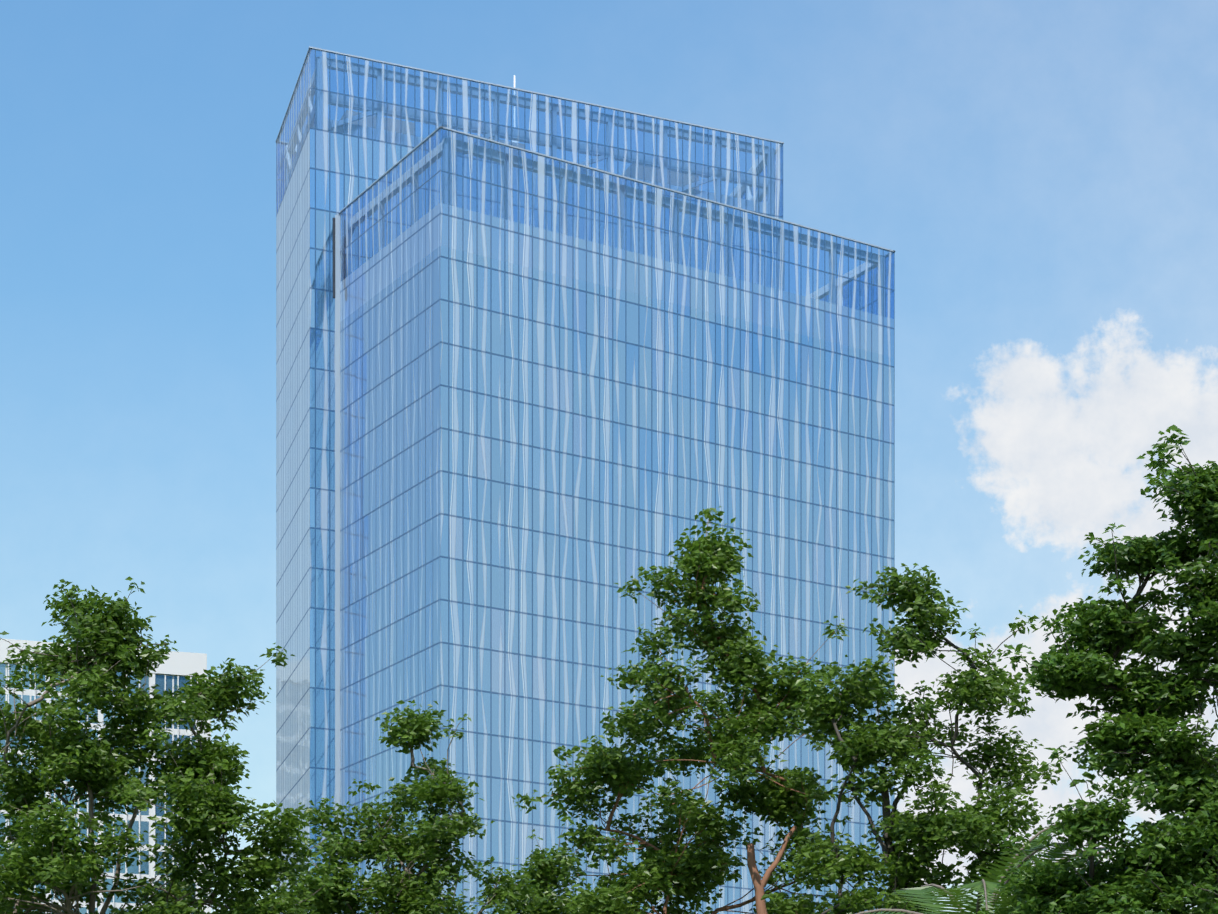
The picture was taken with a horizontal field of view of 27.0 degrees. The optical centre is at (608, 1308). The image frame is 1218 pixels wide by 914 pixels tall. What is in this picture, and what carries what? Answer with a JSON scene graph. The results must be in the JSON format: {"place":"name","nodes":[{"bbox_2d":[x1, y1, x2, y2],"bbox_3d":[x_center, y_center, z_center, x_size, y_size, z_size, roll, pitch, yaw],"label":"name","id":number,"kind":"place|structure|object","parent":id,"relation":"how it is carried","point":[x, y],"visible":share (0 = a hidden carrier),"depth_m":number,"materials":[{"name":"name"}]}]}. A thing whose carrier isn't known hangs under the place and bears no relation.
{"place":"outdoors","nodes":[
{"label":"outdoors","id":0,"kind":"place"},
{"bbox_2d":[0,638,210,913],"bbox_3d":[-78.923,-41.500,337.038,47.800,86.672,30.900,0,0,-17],"label":"building","id":1,"kind":"structure","parent":0,"point":[176,668],"depth_m":326.82,"materials":[{"name":"white paint"}]},
{"bbox_2d":[0,0,1217,912],"label":"sky","id":2,"kind":"structure","parent":0,"point":[1040,177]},
{"label":"ground","id":3,"kind":"structure","parent":0,"visible":0},
{"bbox_2d":[0,576,346,913],"bbox_3d":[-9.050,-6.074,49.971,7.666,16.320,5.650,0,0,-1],"label":"tree","id":4,"kind":"object","parent":3,"relation":"on","point":[199,778],"visible":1,"depth_m":49.50,"materials":[{"name":"green plant"}]},
{"bbox_2d":[269,700,544,913],"bbox_3d":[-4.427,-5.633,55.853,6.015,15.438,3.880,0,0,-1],"label":"tree","id":5,"kind":"object","parent":3,"relation":"on","point":[408,890],"visible":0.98,"depth_m":55.60,"materials":[{"name":"green plant"}]},
{"bbox_2d":[462,816,648,913],"bbox_3d":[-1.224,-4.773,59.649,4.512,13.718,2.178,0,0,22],"label":"tree","id":6,"kind":"object","parent":3,"relation":"on","point":[544,872],"visible":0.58,"depth_m":59.49,"materials":[{"name":"green plant"}]},
{"bbox_2d":[276,46,894,913],"bbox_3d":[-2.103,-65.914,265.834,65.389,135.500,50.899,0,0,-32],"label":"skyscraper","id":7,"kind":"structure","parent":3,"relation":"on","point":[552,372],"depth_m":250.74,"materials":[{"name":"blue glass"}]},
{"bbox_2d":[511,506,877,913],"bbox_3d":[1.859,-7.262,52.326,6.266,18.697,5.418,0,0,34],"label":"tree","id":8,"kind":"object","parent":3,"relation":"on","point":[666,865],"visible":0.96,"depth_m":51.88,"materials":[{"name":"green plant"}]},
{"bbox_2d":[761,563,1062,913],"bbox_3d":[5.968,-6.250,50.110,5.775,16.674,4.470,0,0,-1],"label":"tree","id":9,"kind":"object","parent":3,"relation":"on","point":[972,828],"visible":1,"depth_m":49.65,"materials":[{"name":"green plant"}]},
{"bbox_2d":[856,824,1118,913],"bbox_3d":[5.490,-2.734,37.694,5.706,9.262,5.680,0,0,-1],"label":"palm","id":10,"kind":"object","parent":3,"relation":"on","point":[984,886],"visible":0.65,"depth_m":37.00,"materials":[{"name":"green plant"}]},
{"bbox_2d":[977,425,1217,913],"bbox_3d":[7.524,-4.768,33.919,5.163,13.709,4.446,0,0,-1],"label":"tree","id":11,"kind":"object","parent":3,"relation":"on","point":[1163,866],"visible":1,"depth_m":33.73,"materials":[{"name":"green plant"}]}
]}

